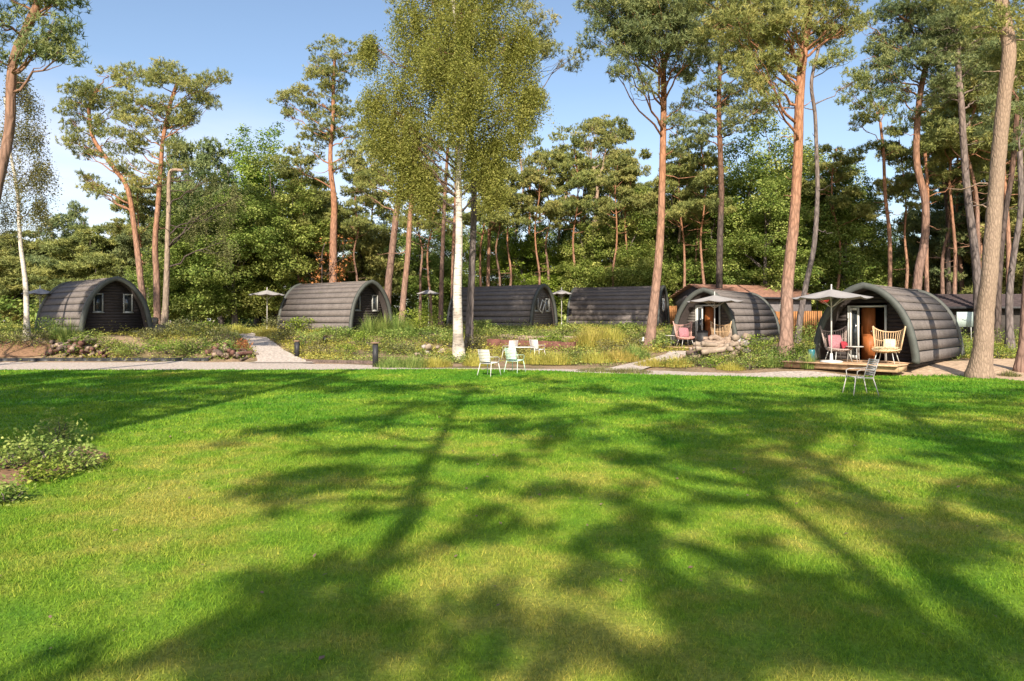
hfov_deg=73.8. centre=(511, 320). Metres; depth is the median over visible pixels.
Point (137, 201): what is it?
tall pine
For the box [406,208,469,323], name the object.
leafy tree
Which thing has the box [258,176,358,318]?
bushy pine
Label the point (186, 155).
leafy tree
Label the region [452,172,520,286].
tall pine
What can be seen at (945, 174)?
pine tree
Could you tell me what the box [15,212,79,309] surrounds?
bushy pine
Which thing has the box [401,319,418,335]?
grass clump
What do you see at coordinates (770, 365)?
grass clump
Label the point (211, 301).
leafy tree
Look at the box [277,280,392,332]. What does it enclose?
arched cabin
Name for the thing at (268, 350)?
ramp path
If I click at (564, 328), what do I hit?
shrub
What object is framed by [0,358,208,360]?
retaining edge
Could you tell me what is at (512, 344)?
garden chair
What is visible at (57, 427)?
weed
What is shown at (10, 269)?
bushy pine
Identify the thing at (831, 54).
pine tree
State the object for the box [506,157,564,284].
tall pine
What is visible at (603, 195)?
bushy pine
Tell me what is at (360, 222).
tall pine
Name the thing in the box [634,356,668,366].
grass clump
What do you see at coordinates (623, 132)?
tall pine
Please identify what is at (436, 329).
shrub
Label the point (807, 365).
grass clump
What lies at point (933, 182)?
tall pine
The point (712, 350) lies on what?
cut log
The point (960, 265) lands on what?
tall pine
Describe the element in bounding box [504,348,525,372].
garden chair
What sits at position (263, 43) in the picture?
sky
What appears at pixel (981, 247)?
pine tree
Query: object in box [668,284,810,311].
bungalow
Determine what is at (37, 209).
birch tree
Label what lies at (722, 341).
cut log
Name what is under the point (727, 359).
shrub
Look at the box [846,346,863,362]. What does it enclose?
side table
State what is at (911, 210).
bushy pine
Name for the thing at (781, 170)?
leafy tree
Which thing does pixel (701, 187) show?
pine tree
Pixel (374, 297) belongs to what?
window
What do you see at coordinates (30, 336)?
shrub
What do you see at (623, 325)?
shrub
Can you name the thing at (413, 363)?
grass clump
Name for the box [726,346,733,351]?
garden rock
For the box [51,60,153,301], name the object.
pine tree
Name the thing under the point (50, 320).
shrub
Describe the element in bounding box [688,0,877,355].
pine tree
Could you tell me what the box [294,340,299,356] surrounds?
garden lamp post
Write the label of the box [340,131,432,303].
pine tree
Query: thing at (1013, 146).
pine tree
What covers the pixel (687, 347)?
timber deck
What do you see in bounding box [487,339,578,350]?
retaining edge
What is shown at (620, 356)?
grass clump
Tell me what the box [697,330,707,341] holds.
storage box
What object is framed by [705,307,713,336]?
inner door
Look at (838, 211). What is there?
leafy tree
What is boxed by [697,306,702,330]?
glazed door
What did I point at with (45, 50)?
pine tree
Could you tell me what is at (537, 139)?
pine tree
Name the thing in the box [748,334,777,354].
shrub
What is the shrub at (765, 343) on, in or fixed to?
on the ground at (145, 354)
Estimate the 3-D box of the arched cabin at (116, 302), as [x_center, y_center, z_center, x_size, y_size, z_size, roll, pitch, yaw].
[-19.800,-0.605,32.172,6.090,2.750,3.037,0,0,40]
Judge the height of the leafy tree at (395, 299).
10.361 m
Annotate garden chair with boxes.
[477,350,500,376]
[501,340,518,359]
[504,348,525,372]
[529,339,545,354]
[842,358,878,395]
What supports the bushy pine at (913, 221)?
on the ground at (145, 354)
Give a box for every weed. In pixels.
[0,425,74,462]
[0,437,50,471]
[0,474,37,505]
[6,454,78,486]
[18,433,102,467]
[32,407,88,446]
[50,443,104,473]
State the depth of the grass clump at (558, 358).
24.22 m
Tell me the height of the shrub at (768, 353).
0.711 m
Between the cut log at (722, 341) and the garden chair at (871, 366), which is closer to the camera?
the garden chair at (871, 366)
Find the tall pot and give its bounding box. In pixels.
[808,342,814,359]
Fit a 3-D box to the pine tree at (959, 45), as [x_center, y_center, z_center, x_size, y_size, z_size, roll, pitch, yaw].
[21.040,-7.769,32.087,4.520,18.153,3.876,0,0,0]
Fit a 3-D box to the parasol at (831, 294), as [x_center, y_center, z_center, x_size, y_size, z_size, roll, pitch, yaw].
[9.644,0.080,20.597,2.088,2.360,2.088,0,0,5]
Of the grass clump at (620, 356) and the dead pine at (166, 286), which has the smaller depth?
the grass clump at (620, 356)
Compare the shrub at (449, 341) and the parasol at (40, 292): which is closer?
the shrub at (449, 341)
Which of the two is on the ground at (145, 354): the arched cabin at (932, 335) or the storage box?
the arched cabin at (932, 335)
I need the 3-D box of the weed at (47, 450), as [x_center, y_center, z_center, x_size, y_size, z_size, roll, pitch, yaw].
[-4.935,1.423,7.465,0.730,0.376,0.723,0,0,0]
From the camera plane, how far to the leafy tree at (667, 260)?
50.08 m
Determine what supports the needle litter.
on the ground at (145, 354)
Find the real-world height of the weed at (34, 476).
0.286 m
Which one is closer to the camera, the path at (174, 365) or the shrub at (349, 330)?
the path at (174, 365)
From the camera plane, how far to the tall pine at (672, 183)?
47.01 m
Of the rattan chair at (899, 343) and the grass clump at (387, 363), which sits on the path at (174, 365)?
the grass clump at (387, 363)
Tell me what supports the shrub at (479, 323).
on the ground at (145, 354)
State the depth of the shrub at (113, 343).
27.34 m
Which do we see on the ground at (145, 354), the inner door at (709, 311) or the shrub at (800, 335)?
the shrub at (800, 335)
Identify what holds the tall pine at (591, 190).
on the ground at (145, 354)
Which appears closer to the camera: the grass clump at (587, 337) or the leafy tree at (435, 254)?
the grass clump at (587, 337)
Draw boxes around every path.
[0,361,848,377]
[235,333,310,361]
[606,351,685,369]
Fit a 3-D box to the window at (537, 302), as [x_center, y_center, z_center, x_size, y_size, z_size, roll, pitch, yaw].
[1.383,-0.900,38.736,0.105,0.780,0.480,0,0,34]
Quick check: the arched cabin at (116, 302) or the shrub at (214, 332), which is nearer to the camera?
the shrub at (214, 332)
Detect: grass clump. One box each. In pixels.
[46,320,63,338]
[50,316,87,341]
[199,325,227,333]
[224,324,251,333]
[254,326,280,336]
[359,312,380,333]
[368,312,397,335]
[373,354,407,367]
[387,311,410,335]
[396,354,431,367]
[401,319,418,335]
[423,356,452,367]
[461,354,494,365]
[517,349,551,364]
[539,351,577,364]
[565,325,615,346]
[573,348,616,362]
[578,366,622,372]
[590,324,635,344]
[595,346,639,361]
[610,367,652,373]
[622,343,652,357]
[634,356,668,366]
[655,354,694,367]
[715,360,745,370]
[757,353,783,367]
[799,349,820,368]
[997,370,1021,376]
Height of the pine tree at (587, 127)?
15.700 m
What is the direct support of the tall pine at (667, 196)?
on the ground at (145, 354)
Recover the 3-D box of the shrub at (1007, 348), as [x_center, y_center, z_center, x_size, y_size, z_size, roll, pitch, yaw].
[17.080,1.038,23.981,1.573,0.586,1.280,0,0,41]
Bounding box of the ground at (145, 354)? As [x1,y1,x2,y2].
[0,321,1015,375]
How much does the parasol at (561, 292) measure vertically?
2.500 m
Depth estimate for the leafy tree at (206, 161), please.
49.43 m
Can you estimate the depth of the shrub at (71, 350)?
26.77 m
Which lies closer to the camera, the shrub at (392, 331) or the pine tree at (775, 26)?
the pine tree at (775, 26)
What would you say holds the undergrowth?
on the ground at (145, 354)
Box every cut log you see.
[56,344,69,350]
[67,345,83,348]
[67,349,83,352]
[78,340,87,345]
[84,337,96,342]
[204,349,212,354]
[238,351,252,355]
[686,349,700,355]
[695,346,715,350]
[700,341,717,346]
[700,346,726,354]
[701,351,731,357]
[714,339,724,343]
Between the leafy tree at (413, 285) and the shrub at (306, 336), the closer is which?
the shrub at (306, 336)
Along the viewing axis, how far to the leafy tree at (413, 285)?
53.77 m
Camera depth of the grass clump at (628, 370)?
20.79 m
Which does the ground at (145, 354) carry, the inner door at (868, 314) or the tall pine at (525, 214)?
the tall pine at (525, 214)
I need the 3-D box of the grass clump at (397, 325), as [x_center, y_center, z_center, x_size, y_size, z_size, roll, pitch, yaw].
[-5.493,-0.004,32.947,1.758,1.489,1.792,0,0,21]
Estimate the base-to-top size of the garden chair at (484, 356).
0.770 m
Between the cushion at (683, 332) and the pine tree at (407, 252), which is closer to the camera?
the cushion at (683, 332)
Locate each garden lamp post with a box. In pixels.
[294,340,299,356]
[371,342,379,366]
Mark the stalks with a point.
(64, 436)
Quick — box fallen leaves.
[0,382,997,659]
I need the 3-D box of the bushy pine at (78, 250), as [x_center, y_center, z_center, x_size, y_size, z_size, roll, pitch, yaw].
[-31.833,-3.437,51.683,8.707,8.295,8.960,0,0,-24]
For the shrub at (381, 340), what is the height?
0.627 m
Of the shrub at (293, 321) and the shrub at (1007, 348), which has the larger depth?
the shrub at (293, 321)
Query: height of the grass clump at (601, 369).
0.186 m
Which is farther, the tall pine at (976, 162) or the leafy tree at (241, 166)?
the leafy tree at (241, 166)
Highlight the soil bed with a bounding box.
[0,445,108,489]
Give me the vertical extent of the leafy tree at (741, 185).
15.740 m
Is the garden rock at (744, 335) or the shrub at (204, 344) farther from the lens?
the shrub at (204, 344)
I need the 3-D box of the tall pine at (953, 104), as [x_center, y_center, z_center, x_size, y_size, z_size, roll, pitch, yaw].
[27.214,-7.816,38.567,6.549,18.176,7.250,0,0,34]
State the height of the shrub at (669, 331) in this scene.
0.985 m
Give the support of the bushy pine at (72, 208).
on the ground at (145, 354)
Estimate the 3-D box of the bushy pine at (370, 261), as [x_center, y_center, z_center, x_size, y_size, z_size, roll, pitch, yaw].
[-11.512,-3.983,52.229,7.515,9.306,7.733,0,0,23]
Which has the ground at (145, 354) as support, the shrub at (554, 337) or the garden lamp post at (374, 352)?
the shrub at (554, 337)
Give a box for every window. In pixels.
[93,293,103,312]
[123,294,133,312]
[355,295,360,310]
[372,295,377,310]
[534,298,538,311]
[545,298,549,311]
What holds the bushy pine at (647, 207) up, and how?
on the ground at (145, 354)
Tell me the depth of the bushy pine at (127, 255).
51.18 m
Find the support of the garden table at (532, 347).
on the ground at (145, 354)
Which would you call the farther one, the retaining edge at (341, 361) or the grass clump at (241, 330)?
the grass clump at (241, 330)
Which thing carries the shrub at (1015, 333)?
on the ground at (145, 354)
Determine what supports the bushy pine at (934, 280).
on the ground at (145, 354)
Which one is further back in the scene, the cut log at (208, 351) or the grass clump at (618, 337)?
the grass clump at (618, 337)
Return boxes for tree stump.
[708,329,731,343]
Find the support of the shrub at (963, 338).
on the ground at (145, 354)
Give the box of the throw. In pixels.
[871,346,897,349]
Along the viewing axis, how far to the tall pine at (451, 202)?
46.45 m
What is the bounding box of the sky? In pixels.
[0,0,1023,320]
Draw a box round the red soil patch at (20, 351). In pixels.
[0,339,60,356]
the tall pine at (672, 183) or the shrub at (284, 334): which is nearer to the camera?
the shrub at (284, 334)
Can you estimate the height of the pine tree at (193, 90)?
14.580 m
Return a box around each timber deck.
[637,346,692,350]
[782,359,907,372]
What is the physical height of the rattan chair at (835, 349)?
1.108 m
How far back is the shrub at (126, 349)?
26.61 m
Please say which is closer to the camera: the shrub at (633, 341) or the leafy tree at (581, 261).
the shrub at (633, 341)
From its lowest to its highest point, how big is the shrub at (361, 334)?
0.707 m
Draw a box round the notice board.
[956,312,972,338]
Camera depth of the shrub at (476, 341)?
28.94 m
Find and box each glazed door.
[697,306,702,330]
[849,308,858,358]
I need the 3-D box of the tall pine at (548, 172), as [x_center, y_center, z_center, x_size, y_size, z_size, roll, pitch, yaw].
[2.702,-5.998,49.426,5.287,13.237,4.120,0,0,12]
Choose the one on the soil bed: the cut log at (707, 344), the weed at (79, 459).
the weed at (79, 459)
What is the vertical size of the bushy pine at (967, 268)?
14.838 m
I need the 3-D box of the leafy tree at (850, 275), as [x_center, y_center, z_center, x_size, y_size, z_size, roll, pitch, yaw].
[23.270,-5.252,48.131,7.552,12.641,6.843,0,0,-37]
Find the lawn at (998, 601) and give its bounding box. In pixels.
[0,369,1023,680]
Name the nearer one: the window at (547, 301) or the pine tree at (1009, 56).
the pine tree at (1009, 56)
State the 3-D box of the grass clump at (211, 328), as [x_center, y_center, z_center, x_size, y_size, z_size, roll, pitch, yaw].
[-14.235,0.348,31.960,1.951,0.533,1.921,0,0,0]
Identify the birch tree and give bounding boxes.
[0,68,63,340]
[346,0,559,359]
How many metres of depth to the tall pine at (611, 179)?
45.88 m
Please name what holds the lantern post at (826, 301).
on the ground at (145, 354)
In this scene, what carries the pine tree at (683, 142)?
on the ground at (145, 354)
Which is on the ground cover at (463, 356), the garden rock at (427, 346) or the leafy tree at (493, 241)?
the garden rock at (427, 346)
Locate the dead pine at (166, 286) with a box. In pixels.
[135,167,247,327]
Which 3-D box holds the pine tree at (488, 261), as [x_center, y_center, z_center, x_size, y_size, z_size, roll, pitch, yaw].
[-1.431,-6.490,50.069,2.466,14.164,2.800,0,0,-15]
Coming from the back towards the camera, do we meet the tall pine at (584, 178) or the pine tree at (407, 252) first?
the tall pine at (584, 178)
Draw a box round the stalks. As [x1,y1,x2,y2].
[40,424,75,441]
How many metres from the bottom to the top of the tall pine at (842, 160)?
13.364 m
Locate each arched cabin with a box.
[34,276,152,335]
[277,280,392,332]
[446,284,557,328]
[566,285,669,326]
[670,288,779,347]
[814,282,964,366]
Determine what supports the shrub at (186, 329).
on the ground at (145, 354)
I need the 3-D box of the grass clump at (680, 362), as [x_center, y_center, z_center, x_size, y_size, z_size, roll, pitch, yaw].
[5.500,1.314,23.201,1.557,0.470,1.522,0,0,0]
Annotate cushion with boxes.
[679,328,688,337]
[828,335,841,348]
[841,341,847,348]
[883,339,895,346]
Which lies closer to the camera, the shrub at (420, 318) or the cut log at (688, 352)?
the cut log at (688, 352)
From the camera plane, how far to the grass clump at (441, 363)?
23.60 m
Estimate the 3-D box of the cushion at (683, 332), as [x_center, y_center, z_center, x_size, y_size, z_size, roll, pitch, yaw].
[7.405,0.520,29.348,0.460,0.460,0.180,0,-14,-11]
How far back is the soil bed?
7.18 m
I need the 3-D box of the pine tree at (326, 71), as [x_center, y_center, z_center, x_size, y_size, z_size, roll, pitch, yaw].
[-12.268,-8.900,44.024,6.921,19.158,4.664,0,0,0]
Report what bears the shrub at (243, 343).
on the ground at (145, 354)
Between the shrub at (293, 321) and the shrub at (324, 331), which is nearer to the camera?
the shrub at (324, 331)
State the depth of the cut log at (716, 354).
24.93 m
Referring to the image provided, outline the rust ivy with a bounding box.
[299,235,354,283]
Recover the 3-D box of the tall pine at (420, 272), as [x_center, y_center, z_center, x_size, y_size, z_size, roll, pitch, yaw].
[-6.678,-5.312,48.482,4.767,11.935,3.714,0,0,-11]
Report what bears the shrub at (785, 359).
on the ground at (145, 354)
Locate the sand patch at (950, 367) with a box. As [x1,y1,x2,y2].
[892,358,1023,380]
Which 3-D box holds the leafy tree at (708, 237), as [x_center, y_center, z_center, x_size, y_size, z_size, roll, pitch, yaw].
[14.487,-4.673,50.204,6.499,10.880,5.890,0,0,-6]
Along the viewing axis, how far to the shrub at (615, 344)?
28.32 m
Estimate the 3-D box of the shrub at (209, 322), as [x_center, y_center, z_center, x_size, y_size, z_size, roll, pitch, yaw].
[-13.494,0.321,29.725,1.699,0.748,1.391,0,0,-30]
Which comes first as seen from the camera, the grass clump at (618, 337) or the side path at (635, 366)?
the side path at (635, 366)
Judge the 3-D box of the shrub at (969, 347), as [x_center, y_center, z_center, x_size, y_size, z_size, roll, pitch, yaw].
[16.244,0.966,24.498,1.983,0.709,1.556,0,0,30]
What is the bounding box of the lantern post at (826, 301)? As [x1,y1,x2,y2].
[817,300,828,324]
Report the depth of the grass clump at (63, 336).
28.21 m
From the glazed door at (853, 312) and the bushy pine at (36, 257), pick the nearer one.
the glazed door at (853, 312)
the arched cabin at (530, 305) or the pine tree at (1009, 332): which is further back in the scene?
the arched cabin at (530, 305)
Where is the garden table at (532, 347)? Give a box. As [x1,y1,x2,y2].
[513,346,535,352]
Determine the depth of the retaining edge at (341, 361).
25.63 m
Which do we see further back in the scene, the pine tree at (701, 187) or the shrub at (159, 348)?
the pine tree at (701, 187)
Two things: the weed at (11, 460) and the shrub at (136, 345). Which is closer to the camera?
the weed at (11, 460)
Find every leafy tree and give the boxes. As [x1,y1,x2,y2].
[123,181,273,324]
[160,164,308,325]
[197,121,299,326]
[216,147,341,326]
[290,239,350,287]
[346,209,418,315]
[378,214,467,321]
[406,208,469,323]
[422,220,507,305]
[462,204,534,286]
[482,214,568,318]
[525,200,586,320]
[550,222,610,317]
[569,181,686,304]
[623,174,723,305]
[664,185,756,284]
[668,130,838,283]
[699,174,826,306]
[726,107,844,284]
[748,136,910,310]
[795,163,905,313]
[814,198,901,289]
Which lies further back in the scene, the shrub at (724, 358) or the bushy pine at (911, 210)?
the bushy pine at (911, 210)
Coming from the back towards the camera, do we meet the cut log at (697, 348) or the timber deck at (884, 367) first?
the cut log at (697, 348)
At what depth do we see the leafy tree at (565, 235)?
54.80 m
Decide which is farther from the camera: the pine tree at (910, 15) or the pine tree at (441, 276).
the pine tree at (441, 276)
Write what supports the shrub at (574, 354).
on the ground at (145, 354)
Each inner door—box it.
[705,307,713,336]
[862,308,874,358]
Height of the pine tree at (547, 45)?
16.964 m
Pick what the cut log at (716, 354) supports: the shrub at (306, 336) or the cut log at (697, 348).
the cut log at (697, 348)
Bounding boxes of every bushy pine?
[0,229,54,321]
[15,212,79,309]
[16,223,146,299]
[61,199,88,241]
[62,216,145,277]
[106,193,177,309]
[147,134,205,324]
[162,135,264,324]
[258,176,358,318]
[317,206,415,294]
[567,186,654,285]
[619,181,655,285]
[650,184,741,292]
[883,196,962,293]
[887,206,920,279]
[909,189,1005,293]
[952,158,1018,280]
[960,150,1023,293]
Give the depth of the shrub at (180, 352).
26.74 m
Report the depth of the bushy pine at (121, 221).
54.27 m
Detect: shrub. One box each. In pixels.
[0,315,38,344]
[7,326,55,345]
[33,315,72,335]
[58,344,84,354]
[62,329,112,345]
[92,336,132,349]
[100,343,147,356]
[118,336,166,351]
[132,326,175,341]
[143,337,188,352]
[156,316,212,336]
[162,342,194,355]
[167,336,213,352]
[181,320,220,334]
[196,323,243,342]
[213,339,242,352]
[231,337,252,350]
[261,315,282,329]
[267,328,297,341]
[283,316,314,330]
[292,329,325,346]
[300,342,341,353]
[312,324,345,342]
[325,342,358,354]
[331,325,357,337]
[348,330,374,344]
[357,336,400,349]
[373,328,412,340]
[382,342,417,353]
[398,308,444,333]
[406,326,452,342]
[438,335,464,347]
[463,333,487,348]
[464,319,496,333]
[474,324,529,339]
[496,345,537,353]
[530,332,567,341]
[549,321,586,335]
[558,345,584,356]
[593,339,637,351]
[611,321,643,338]
[624,332,644,345]
[646,337,675,348]
[656,324,672,342]
[683,354,711,365]
[698,356,729,367]
[708,352,751,364]
[718,350,760,365]
[731,352,769,368]
[735,332,781,359]
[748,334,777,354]
[753,345,807,361]
[768,352,804,367]
[779,321,817,346]
[782,343,809,359]
[960,328,973,346]
[960,339,994,354]
[993,342,1017,357]
[994,325,1018,346]
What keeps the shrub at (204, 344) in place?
on the ground at (145, 354)
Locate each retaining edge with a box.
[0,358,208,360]
[306,359,371,363]
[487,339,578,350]
[500,334,574,339]
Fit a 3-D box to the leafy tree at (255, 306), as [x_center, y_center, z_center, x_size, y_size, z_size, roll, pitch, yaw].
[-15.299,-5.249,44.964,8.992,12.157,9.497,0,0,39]
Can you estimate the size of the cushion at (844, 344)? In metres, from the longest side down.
0.260 x 0.260 x 0.120 m
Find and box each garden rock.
[424,344,431,349]
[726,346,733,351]
[731,334,739,341]
[735,345,742,350]
[742,332,750,340]
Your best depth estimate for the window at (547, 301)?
39.76 m
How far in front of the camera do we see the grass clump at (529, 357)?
24.44 m
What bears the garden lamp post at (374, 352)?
on the path at (174, 365)
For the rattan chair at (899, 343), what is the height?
1.108 m
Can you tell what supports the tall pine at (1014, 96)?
on the ground at (145, 354)
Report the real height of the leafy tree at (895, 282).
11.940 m
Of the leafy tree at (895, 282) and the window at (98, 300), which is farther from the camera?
the leafy tree at (895, 282)
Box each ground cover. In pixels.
[0,317,1018,367]
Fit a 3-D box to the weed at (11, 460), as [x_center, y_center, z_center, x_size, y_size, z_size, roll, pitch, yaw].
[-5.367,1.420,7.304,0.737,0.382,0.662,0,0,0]
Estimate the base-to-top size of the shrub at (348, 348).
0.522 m
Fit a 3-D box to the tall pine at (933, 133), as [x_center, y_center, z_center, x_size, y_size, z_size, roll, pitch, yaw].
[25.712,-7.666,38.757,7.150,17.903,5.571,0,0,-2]
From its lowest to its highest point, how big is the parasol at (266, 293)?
2.450 m
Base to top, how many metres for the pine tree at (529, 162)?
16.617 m
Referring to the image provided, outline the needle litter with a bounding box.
[1,328,1011,376]
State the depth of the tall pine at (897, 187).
43.50 m
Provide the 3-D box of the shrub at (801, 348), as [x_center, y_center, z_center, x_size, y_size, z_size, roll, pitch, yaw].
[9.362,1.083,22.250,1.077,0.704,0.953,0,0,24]
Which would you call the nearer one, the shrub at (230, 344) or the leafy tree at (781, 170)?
the shrub at (230, 344)
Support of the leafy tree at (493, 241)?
on the ground at (145, 354)
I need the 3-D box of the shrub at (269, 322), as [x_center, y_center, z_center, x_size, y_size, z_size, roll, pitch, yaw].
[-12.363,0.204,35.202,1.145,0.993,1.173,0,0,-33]
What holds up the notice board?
on the ground at (145, 354)
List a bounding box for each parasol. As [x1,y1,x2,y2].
[21,285,50,304]
[249,290,283,328]
[416,287,438,322]
[553,287,571,323]
[687,291,742,333]
[791,284,872,362]
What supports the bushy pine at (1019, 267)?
on the ground at (145, 354)
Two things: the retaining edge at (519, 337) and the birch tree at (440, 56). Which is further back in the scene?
the retaining edge at (519, 337)
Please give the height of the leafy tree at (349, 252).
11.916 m
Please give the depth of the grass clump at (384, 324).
32.74 m
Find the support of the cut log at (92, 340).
on the cut log at (82, 342)
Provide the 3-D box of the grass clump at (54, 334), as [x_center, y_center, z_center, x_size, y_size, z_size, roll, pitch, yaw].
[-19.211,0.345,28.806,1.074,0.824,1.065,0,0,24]
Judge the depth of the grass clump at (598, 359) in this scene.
24.62 m
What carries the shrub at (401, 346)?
on the ground at (145, 354)
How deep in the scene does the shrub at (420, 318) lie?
33.21 m
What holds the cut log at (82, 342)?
on the cut log at (77, 346)
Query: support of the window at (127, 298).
in the arched cabin at (116, 302)
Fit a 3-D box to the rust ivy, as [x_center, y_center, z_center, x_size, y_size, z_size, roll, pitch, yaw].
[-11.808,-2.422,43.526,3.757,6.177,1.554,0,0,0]
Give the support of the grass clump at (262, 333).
on the ground at (145, 354)
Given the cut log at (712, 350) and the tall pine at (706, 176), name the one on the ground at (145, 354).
the tall pine at (706, 176)
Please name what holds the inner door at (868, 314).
in the arched cabin at (932, 335)
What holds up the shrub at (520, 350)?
on the ground at (145, 354)
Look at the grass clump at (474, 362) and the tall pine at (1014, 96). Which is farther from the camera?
the tall pine at (1014, 96)
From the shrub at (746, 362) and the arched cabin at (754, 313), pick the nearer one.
the shrub at (746, 362)
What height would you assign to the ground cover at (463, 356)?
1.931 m
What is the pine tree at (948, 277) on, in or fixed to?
on the ground at (145, 354)
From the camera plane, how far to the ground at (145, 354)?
26.76 m
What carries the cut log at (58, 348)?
on the cut log
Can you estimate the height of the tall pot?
0.797 m
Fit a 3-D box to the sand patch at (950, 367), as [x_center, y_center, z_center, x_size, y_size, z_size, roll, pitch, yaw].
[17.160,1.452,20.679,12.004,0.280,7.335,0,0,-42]
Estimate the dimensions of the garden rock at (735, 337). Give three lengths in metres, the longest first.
0.352 x 0.330 x 0.254 m
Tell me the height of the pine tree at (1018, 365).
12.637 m
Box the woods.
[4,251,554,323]
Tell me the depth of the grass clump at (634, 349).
26.30 m
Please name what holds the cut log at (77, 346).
on the cut log at (70, 351)
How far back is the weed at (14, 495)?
5.96 m
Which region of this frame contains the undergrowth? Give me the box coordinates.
[0,292,570,325]
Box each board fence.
[669,306,676,324]
[775,311,821,335]
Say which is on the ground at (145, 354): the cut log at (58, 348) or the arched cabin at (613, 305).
the arched cabin at (613, 305)
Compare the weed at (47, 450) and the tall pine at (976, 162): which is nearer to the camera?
the weed at (47, 450)
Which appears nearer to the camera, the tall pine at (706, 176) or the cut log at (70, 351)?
the cut log at (70, 351)
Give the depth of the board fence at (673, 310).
44.67 m
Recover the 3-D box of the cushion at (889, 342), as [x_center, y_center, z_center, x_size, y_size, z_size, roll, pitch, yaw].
[11.125,0.700,20.120,0.340,0.340,0.140,0,-17,43]
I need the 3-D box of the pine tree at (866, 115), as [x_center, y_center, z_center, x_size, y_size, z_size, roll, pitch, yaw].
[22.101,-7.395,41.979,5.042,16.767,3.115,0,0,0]
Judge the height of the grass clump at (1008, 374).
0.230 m
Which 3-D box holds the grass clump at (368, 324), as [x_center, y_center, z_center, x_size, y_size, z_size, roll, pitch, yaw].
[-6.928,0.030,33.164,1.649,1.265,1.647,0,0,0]
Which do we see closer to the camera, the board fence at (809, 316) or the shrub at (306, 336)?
the shrub at (306, 336)
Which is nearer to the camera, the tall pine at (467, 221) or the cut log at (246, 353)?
the cut log at (246, 353)
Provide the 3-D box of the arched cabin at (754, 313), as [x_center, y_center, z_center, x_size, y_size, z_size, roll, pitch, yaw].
[10.119,-0.098,31.829,3.037,2.668,6.090,0,0,38]
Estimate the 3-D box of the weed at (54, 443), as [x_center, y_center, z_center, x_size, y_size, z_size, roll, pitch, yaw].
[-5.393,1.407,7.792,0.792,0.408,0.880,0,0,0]
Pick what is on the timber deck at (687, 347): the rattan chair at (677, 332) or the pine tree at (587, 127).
the rattan chair at (677, 332)
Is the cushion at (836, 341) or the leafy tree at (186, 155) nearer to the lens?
the cushion at (836, 341)
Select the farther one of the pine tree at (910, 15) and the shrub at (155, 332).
the pine tree at (910, 15)
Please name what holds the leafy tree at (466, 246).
on the ground at (145, 354)
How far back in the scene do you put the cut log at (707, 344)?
24.86 m
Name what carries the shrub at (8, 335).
on the red soil patch at (20, 351)
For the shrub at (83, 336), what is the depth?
27.36 m
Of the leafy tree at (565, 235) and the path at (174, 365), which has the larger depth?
the leafy tree at (565, 235)
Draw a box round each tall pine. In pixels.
[99,170,166,271]
[264,155,338,283]
[323,169,390,280]
[342,154,395,273]
[386,173,448,320]
[398,165,462,324]
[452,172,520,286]
[466,162,533,285]
[501,153,533,285]
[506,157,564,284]
[518,148,585,285]
[547,133,605,286]
[556,167,618,253]
[568,116,637,259]
[590,152,646,286]
[596,146,657,281]
[630,179,654,238]
[639,145,710,286]
[650,157,708,209]
[669,136,737,283]
[800,144,879,289]
[873,125,942,288]
[892,78,1010,293]
[904,84,1007,291]
[905,105,990,293]
[911,34,1023,264]
[928,28,1023,284]
[980,31,1023,227]
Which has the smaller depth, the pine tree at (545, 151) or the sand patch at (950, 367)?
the sand patch at (950, 367)
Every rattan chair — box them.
[673,321,694,345]
[710,321,731,337]
[820,326,852,360]
[871,326,905,364]
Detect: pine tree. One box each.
[0,0,92,203]
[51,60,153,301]
[99,56,233,323]
[265,32,369,282]
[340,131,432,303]
[379,103,445,326]
[384,0,589,349]
[419,133,468,328]
[449,143,470,296]
[486,136,500,285]
[510,123,539,281]
[527,135,544,278]
[536,148,554,227]
[547,125,578,299]
[570,114,639,277]
[573,0,717,348]
[666,127,705,291]
[673,0,797,288]
[680,175,713,283]
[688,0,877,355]
[793,0,872,345]
[834,66,910,286]
[848,0,989,289]
[905,0,1023,378]
[907,0,1000,339]
[918,110,977,291]
[930,159,967,293]
[952,153,990,266]
[972,35,1023,344]
[981,100,1023,352]
[991,12,1023,372]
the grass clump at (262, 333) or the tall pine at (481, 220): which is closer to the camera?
the grass clump at (262, 333)
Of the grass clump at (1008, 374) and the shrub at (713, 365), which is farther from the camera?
the shrub at (713, 365)
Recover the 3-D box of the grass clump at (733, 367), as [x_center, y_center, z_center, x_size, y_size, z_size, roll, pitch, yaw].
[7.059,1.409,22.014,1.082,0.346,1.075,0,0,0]
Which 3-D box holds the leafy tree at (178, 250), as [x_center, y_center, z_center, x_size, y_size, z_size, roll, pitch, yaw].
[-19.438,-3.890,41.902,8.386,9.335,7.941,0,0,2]
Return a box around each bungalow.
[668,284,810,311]
[933,294,1020,341]
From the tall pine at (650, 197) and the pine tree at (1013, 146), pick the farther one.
the tall pine at (650, 197)
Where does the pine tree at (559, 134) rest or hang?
on the ground at (145, 354)
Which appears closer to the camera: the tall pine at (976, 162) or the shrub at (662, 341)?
the shrub at (662, 341)
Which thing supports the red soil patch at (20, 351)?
on the ground at (145, 354)

